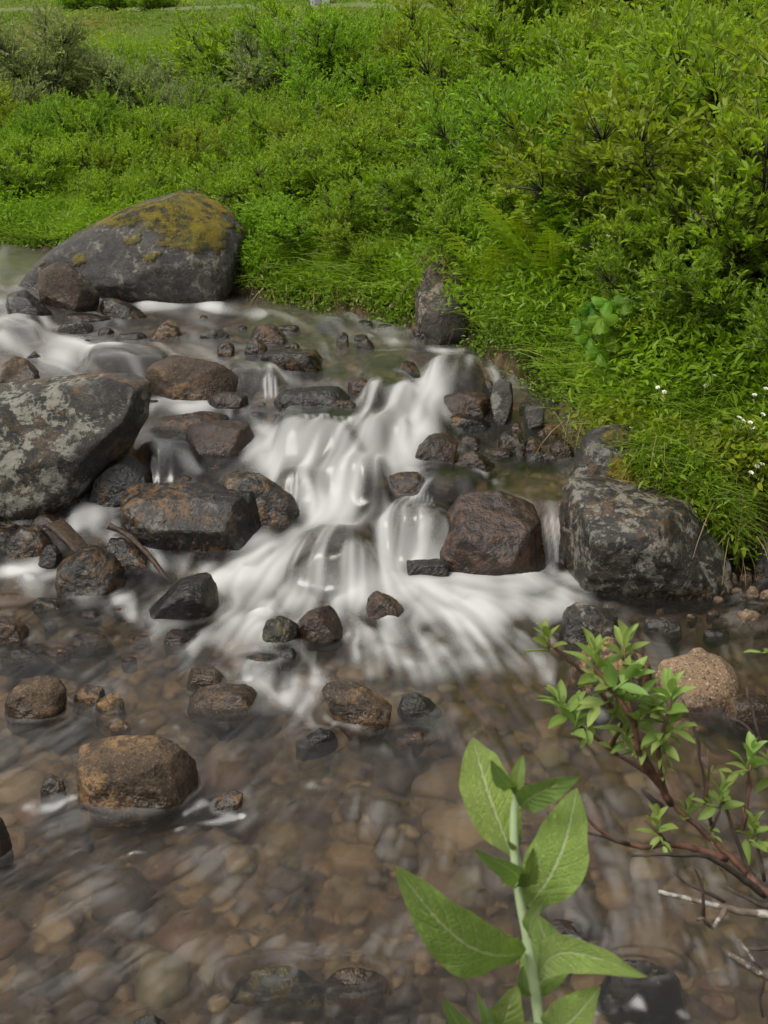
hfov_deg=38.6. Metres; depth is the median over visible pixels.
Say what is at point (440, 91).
willow shrub
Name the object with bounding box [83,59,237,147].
willow shrub
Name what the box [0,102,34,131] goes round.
willow shrub
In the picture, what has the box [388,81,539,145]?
willow shrub
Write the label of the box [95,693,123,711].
rock
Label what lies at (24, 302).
rock
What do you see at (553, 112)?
willow shrub
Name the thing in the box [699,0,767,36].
willow shrub
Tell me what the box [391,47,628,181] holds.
willow shrub
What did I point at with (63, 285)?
boulder
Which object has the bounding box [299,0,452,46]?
willow shrub
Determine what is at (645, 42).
willow shrub
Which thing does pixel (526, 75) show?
willow shrub
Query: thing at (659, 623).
rock
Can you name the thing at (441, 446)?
rock
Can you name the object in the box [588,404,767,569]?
overhanging turf
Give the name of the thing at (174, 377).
boulder
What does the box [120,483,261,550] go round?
boulder
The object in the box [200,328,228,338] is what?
rock
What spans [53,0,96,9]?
willow shrub
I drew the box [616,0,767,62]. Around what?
willow shrub
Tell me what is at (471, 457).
rock
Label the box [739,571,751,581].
stone
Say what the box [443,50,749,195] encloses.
willow shrub
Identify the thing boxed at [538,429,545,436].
stone
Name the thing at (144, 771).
boulder
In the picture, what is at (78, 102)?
willow shrub
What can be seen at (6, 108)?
willow shrub
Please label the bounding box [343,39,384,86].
willow shrub
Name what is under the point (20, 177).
willow shrub
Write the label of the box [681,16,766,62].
willow shrub
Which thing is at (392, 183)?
willow shrub
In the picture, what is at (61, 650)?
stone
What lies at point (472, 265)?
fern
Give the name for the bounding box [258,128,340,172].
willow shrub
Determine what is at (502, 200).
willow shrub
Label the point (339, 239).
willow shrub
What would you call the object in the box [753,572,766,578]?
stone
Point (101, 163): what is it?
willow shrub
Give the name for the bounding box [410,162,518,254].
willow shrub
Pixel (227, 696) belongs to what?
rock
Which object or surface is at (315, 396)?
rock
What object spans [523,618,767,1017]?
willow branch
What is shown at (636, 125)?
willow shrub
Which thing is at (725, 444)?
hanging herbs
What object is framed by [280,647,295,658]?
stone
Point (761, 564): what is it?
rock
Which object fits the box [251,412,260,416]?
stone
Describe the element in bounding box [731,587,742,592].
stone
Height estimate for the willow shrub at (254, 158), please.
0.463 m
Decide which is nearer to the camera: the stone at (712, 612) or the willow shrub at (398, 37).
the stone at (712, 612)
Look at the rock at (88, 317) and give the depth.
7.08 m
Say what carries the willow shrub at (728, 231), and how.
on the ground at (500, 354)
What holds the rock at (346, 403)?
on the ground at (500, 354)
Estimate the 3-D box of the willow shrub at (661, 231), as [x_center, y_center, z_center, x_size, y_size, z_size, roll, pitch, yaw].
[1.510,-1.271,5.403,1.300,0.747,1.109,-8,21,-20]
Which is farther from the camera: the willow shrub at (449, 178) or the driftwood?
the willow shrub at (449, 178)
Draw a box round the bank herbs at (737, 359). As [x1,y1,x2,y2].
[0,182,767,489]
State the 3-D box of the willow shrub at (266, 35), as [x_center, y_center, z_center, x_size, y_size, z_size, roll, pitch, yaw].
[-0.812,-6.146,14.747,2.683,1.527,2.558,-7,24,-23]
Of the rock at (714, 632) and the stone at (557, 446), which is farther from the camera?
the stone at (557, 446)
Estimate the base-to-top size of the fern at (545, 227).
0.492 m
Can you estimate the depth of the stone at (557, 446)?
5.15 m
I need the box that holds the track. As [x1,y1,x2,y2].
[0,2,481,11]
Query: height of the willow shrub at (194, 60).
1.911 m
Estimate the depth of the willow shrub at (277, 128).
10.07 m
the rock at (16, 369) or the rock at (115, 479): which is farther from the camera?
the rock at (16, 369)
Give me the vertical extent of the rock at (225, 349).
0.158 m
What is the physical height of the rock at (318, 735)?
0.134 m
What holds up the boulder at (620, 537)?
in the stream water
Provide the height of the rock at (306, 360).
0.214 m
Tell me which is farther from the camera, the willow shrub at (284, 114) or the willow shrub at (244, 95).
the willow shrub at (244, 95)
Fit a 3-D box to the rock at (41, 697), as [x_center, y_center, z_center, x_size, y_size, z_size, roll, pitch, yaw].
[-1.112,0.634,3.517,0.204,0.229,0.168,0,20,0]
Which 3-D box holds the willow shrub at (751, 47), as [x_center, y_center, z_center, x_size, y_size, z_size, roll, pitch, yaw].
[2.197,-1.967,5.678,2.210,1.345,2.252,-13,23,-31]
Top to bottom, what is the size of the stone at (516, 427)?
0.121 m
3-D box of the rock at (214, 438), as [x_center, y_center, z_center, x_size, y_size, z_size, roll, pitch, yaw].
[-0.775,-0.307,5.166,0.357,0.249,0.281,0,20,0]
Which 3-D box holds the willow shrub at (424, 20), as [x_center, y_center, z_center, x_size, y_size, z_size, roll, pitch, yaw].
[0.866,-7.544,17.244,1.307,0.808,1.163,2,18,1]
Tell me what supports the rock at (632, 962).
on the bed cobbles
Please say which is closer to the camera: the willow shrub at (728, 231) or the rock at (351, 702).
the rock at (351, 702)
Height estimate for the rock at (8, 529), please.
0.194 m
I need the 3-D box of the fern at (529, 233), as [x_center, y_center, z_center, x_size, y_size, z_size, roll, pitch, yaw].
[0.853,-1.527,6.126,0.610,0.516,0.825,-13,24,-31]
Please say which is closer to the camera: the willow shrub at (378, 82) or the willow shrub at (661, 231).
the willow shrub at (661, 231)
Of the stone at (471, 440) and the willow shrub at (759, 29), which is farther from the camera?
the willow shrub at (759, 29)
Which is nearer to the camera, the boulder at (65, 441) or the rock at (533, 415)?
the boulder at (65, 441)
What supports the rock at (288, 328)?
on the ground at (500, 354)
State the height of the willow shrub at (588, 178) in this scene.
0.829 m
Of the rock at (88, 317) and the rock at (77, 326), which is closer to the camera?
the rock at (77, 326)
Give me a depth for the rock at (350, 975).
2.44 m
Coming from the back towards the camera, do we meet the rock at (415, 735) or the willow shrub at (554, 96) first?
the willow shrub at (554, 96)
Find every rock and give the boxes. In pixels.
[0,356,39,382]
[0,521,20,548]
[0,616,28,642]
[0,817,11,856]
[4,675,66,718]
[5,290,51,315]
[6,524,50,558]
[11,648,32,656]
[31,513,59,528]
[31,597,65,611]
[38,544,62,568]
[40,774,64,792]
[55,545,124,596]
[57,319,93,333]
[67,313,109,321]
[74,685,104,702]
[81,632,96,635]
[87,454,151,507]
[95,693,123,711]
[100,298,146,318]
[107,537,146,567]
[114,332,146,340]
[135,1015,162,1023]
[149,572,218,619]
[150,321,181,338]
[153,411,228,429]
[164,629,190,643]
[186,420,253,456]
[189,666,223,683]
[192,683,256,709]
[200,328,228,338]
[207,391,247,408]
[214,789,242,810]
[217,341,234,356]
[244,339,267,354]
[246,656,271,660]
[250,324,286,344]
[251,965,289,976]
[260,349,322,371]
[262,615,299,642]
[273,386,349,407]
[278,324,299,331]
[283,342,299,348]
[298,605,342,642]
[308,728,335,742]
[322,680,391,724]
[331,400,355,407]
[335,332,348,346]
[336,967,371,984]
[347,378,366,394]
[357,338,373,348]
[366,591,403,618]
[389,471,420,493]
[398,360,419,377]
[399,692,435,712]
[404,731,423,740]
[406,558,448,576]
[409,323,427,343]
[414,260,472,344]
[415,432,457,463]
[444,391,489,418]
[450,413,490,431]
[454,449,494,471]
[485,379,492,390]
[490,379,512,424]
[524,405,543,429]
[549,919,576,934]
[560,602,618,642]
[624,960,635,965]
[644,616,680,630]
[704,629,728,636]
[723,691,767,723]
[737,609,762,621]
[752,538,767,577]
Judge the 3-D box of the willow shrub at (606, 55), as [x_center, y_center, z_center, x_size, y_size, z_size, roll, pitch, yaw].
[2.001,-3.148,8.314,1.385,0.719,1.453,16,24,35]
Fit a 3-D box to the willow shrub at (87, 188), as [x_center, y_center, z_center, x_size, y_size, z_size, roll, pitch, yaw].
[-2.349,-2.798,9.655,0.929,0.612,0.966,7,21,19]
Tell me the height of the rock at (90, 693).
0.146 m
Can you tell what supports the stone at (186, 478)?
on the ground at (500, 354)
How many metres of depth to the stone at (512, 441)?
5.26 m
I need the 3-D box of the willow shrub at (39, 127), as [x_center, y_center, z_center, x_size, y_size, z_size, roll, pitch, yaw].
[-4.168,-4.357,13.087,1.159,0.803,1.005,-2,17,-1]
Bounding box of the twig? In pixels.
[388,278,410,310]
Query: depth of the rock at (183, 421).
5.22 m
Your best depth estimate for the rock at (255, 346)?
6.28 m
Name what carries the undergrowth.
on the ground at (500, 354)
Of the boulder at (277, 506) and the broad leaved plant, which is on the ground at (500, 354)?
the broad leaved plant
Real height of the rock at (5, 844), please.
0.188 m
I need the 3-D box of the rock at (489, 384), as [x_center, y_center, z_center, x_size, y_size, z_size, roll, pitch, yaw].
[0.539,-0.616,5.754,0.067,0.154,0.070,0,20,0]
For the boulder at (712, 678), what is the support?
on the bed cobbles
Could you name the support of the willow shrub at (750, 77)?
on the ground at (500, 354)
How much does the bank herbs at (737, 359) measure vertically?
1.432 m
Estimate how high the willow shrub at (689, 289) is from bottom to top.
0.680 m
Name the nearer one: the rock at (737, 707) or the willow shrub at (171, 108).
the rock at (737, 707)
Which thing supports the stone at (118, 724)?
in the stream water
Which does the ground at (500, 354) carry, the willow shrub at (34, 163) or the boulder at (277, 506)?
the willow shrub at (34, 163)
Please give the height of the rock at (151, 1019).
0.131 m
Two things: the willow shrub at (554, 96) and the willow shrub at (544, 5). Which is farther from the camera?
the willow shrub at (544, 5)
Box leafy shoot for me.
[395,738,647,1023]
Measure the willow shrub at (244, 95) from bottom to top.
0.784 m
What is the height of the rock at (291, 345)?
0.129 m
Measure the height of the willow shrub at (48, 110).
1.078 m
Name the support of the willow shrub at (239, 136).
on the ground at (500, 354)
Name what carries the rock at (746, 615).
on the bed cobbles
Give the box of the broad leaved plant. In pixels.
[569,294,667,383]
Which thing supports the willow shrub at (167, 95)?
on the ground at (500, 354)
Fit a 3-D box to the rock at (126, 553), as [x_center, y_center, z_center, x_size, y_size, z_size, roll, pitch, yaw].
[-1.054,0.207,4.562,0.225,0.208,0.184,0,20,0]
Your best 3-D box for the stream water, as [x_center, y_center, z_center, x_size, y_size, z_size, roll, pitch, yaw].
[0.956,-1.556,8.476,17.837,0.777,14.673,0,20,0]
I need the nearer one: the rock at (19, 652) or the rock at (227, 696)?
the rock at (227, 696)
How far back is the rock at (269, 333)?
6.53 m
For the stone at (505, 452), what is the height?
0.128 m
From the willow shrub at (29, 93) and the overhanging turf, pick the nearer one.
the overhanging turf
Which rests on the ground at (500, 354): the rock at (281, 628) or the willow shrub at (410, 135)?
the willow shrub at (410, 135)
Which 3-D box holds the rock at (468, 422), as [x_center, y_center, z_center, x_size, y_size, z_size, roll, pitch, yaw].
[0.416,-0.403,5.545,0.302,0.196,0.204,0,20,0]
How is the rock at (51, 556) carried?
on the bed cobbles
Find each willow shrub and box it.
[0,0,107,105]
[0,66,62,115]
[0,78,32,130]
[0,79,135,143]
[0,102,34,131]
[0,113,69,148]
[0,123,119,169]
[0,128,86,205]
[0,137,50,164]
[0,158,63,200]
[34,92,88,108]
[47,89,209,177]
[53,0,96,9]
[60,161,158,199]
[62,101,135,139]
[68,159,171,218]
[72,42,188,114]
[72,132,177,178]
[74,87,99,103]
[83,0,141,9]
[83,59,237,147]
[117,107,195,147]
[121,0,186,9]
[149,114,259,182]
[150,0,351,90]
[151,71,255,114]
[156,101,208,135]
[178,140,347,216]
[184,120,259,149]
[199,80,291,132]
[201,88,317,157]
[209,79,288,121]
[212,11,344,102]
[225,152,273,168]
[230,0,425,93]
[233,86,337,157]
[235,177,365,252]
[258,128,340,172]
[259,96,375,160]
[264,47,411,123]
[266,110,414,208]
[287,111,423,178]
[296,117,344,138]
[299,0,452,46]
[301,174,404,242]
[307,207,426,273]
[340,103,436,159]
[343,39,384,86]
[355,100,404,126]
[356,135,517,236]
[358,0,480,81]
[366,38,480,124]
[385,73,535,175]
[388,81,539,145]
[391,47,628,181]
[396,0,676,110]
[400,5,470,37]
[402,70,429,87]
[403,71,520,118]
[403,147,467,176]
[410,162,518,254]
[415,10,573,93]
[419,0,533,26]
[423,141,503,208]
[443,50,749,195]
[467,147,515,187]
[470,64,767,237]
[471,0,604,27]
[484,136,644,262]
[487,174,558,232]
[504,80,566,108]
[519,66,554,94]
[523,75,721,161]
[539,120,707,238]
[543,4,767,135]
[545,0,619,19]
[547,1,767,202]
[550,70,600,106]
[550,188,767,303]
[557,47,626,79]
[559,0,747,54]
[568,217,767,356]
[586,0,767,162]
[588,43,752,84]
[595,286,742,365]
[598,0,738,22]
[599,73,767,296]
[610,0,763,17]
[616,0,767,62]
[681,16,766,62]
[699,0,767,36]
[731,44,767,101]
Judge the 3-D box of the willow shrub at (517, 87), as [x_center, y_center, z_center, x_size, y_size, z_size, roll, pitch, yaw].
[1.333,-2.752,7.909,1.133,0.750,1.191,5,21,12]
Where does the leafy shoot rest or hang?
on the ground at (500, 354)
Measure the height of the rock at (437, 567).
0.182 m
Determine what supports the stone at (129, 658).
on the ground at (500, 354)
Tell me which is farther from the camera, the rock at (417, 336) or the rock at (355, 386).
the rock at (417, 336)
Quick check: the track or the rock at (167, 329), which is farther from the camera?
the track
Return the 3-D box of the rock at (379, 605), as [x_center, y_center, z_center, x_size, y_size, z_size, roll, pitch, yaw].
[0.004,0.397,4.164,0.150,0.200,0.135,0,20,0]
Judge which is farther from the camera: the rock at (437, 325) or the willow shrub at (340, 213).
the willow shrub at (340, 213)
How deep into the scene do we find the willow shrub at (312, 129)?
10.68 m
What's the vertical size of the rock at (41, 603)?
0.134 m
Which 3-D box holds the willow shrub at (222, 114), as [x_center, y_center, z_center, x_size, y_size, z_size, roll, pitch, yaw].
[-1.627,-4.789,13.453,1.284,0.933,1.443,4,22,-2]
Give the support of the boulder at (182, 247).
on the ground at (500, 354)
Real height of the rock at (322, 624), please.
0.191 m
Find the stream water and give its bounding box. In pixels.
[0,244,767,1023]
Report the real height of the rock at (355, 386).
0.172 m
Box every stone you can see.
[27,351,40,358]
[56,647,69,654]
[82,611,98,617]
[98,327,113,335]
[109,720,128,729]
[124,656,134,660]
[181,475,191,481]
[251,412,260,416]
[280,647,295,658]
[354,334,367,340]
[359,320,372,325]
[378,324,390,327]
[460,435,480,445]
[488,448,512,456]
[498,431,524,450]
[511,423,521,430]
[515,449,523,457]
[525,436,540,451]
[526,451,545,461]
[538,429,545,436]
[542,453,555,461]
[543,423,558,436]
[549,438,573,458]
[687,614,696,618]
[688,647,707,653]
[707,609,719,614]
[714,596,722,600]
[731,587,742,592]
[732,572,737,582]
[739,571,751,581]
[746,586,759,596]
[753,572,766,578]
[760,590,767,598]
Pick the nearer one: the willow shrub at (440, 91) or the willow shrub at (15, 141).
the willow shrub at (440, 91)
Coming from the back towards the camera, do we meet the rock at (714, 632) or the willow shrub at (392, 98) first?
the willow shrub at (392, 98)
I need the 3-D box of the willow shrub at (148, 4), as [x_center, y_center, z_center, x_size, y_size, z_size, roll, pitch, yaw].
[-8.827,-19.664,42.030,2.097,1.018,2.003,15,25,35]
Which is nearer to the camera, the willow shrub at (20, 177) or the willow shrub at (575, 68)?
the willow shrub at (575, 68)
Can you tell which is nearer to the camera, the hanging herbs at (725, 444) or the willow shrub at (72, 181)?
the hanging herbs at (725, 444)
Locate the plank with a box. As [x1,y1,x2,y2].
[46,519,87,552]
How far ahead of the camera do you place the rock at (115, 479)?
4.79 m
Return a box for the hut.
[307,0,330,4]
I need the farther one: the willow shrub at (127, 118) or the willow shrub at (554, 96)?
the willow shrub at (127, 118)
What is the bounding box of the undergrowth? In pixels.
[0,1,766,438]
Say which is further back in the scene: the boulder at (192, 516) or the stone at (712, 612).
the boulder at (192, 516)
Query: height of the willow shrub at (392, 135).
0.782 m
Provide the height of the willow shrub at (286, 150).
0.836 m
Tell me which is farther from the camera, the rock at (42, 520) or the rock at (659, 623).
the rock at (42, 520)
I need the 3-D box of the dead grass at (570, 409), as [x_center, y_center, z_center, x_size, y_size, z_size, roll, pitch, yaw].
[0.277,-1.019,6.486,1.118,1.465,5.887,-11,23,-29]
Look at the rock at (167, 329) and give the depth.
6.68 m
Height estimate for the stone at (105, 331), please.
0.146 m
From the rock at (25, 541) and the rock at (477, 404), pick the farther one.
the rock at (477, 404)
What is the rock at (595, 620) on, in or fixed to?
on the ground at (500, 354)
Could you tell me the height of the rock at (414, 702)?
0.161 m
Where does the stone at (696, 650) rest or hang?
on the ground at (500, 354)
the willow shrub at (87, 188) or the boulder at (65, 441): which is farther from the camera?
the willow shrub at (87, 188)
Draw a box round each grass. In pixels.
[0,0,480,56]
[0,195,767,527]
[197,188,767,584]
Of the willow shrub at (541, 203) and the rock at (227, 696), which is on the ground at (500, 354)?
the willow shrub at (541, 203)
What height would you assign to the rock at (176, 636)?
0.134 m
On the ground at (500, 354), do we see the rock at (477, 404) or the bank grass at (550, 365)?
the bank grass at (550, 365)
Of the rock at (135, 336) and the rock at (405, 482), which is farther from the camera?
the rock at (135, 336)
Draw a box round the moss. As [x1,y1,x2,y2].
[0,218,767,557]
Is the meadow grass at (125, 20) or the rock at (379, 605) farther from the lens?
the meadow grass at (125, 20)
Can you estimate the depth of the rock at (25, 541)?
4.53 m
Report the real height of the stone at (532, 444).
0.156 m
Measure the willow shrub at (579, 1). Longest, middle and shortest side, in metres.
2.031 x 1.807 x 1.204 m
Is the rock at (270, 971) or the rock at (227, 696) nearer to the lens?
the rock at (270, 971)
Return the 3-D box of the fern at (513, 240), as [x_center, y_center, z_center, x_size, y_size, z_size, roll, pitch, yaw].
[0.911,-1.401,5.880,0.899,0.588,0.808,7,21,19]
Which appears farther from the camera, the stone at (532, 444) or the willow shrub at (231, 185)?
the willow shrub at (231, 185)
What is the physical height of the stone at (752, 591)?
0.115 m
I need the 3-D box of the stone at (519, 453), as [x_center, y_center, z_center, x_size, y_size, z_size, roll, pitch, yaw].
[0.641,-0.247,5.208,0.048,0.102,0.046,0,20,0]
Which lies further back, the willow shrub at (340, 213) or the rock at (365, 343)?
the willow shrub at (340, 213)
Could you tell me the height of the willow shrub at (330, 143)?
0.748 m
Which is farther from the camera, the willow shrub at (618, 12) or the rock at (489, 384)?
the willow shrub at (618, 12)
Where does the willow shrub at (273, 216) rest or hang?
on the ground at (500, 354)
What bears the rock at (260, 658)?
on the bed cobbles
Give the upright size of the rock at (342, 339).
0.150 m
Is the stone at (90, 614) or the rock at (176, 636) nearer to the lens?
the rock at (176, 636)
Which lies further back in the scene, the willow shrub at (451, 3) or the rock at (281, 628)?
the willow shrub at (451, 3)
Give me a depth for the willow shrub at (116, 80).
17.44 m
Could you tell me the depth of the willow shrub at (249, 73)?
14.30 m
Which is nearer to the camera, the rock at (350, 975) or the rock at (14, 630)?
the rock at (350, 975)
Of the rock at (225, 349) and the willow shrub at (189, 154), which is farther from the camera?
the willow shrub at (189, 154)
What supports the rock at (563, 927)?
in the stream water
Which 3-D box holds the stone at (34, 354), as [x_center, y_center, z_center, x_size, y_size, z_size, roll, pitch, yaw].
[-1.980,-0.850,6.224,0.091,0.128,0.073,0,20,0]
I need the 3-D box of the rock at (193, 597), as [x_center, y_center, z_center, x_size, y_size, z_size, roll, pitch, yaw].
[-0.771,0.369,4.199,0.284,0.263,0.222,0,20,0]
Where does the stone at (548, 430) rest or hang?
on the ground at (500, 354)
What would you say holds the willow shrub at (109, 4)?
on the ground at (500, 354)
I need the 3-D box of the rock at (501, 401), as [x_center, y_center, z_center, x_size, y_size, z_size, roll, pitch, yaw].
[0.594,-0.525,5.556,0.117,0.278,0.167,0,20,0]
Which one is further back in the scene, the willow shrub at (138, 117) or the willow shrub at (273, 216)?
the willow shrub at (138, 117)
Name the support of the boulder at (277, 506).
in the stream water
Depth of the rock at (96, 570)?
4.29 m
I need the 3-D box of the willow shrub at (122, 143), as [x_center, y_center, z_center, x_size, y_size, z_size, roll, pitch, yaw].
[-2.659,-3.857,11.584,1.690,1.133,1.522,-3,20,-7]
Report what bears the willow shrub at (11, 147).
on the ground at (500, 354)
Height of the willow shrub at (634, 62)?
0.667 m
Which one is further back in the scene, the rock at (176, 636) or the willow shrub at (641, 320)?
the willow shrub at (641, 320)
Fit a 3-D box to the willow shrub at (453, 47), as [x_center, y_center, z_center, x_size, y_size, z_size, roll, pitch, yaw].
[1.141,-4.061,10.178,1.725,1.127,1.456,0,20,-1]
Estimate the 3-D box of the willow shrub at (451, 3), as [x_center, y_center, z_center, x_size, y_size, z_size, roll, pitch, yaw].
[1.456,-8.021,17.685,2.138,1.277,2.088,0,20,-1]
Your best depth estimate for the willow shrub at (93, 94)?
19.39 m
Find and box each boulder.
[0,372,151,520]
[18,190,246,303]
[38,262,99,312]
[76,735,197,808]
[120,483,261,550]
[145,355,237,400]
[215,470,299,526]
[440,490,545,575]
[559,423,733,600]
[570,636,651,695]
[655,653,738,706]
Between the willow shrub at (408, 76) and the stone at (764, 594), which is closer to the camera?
the stone at (764, 594)
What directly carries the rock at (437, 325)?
on the ground at (500, 354)
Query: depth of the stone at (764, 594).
4.33 m
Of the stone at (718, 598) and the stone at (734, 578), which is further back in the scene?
the stone at (734, 578)
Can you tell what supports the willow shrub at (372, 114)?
on the ground at (500, 354)
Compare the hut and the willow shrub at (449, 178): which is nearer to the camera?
the willow shrub at (449, 178)
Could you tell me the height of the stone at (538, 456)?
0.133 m
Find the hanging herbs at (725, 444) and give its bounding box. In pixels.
[570,378,767,534]
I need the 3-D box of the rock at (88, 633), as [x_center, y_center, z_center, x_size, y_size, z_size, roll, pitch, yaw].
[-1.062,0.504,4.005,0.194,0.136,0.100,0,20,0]
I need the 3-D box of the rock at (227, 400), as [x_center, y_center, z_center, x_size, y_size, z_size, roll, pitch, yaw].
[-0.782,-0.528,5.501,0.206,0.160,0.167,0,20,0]
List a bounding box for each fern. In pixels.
[437,222,561,305]
[464,195,628,292]
[466,197,589,263]
[529,204,624,286]
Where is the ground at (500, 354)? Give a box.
[0,0,767,554]
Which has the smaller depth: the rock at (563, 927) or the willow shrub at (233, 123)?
the rock at (563, 927)
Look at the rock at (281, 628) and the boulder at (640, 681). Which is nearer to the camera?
the boulder at (640, 681)
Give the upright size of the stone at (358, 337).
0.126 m
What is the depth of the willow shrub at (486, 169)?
7.11 m
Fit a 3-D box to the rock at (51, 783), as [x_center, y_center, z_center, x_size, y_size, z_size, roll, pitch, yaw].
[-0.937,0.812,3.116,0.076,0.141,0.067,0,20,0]
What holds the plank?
on the rock at (96, 570)
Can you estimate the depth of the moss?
6.42 m
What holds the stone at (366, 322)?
on the bed cobbles
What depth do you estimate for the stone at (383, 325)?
6.92 m
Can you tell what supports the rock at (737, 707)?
on the ground at (500, 354)
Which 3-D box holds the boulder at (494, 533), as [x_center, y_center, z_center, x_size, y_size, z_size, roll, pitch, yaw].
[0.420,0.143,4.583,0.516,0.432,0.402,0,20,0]
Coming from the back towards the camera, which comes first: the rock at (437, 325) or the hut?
the hut
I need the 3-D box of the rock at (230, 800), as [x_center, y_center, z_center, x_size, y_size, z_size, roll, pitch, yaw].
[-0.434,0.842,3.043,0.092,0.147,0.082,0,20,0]
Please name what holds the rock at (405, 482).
on the ground at (500, 354)
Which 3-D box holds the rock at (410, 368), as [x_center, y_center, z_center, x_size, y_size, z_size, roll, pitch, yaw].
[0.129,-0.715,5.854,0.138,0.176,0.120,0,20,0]
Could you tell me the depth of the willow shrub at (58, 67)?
17.55 m
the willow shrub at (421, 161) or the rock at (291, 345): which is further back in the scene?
the willow shrub at (421, 161)
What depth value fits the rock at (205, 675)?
3.67 m
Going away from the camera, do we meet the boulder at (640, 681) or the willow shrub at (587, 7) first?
the boulder at (640, 681)
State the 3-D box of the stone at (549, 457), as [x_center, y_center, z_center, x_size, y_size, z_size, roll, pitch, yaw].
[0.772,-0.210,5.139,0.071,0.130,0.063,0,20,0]
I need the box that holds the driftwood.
[106,522,165,575]
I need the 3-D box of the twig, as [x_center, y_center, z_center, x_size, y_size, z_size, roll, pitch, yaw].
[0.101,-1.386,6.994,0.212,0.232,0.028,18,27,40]
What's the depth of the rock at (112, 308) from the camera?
7.19 m
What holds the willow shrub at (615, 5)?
on the ground at (500, 354)
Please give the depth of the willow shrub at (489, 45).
8.98 m
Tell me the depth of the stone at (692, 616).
4.14 m
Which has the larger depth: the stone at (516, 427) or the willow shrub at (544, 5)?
the willow shrub at (544, 5)

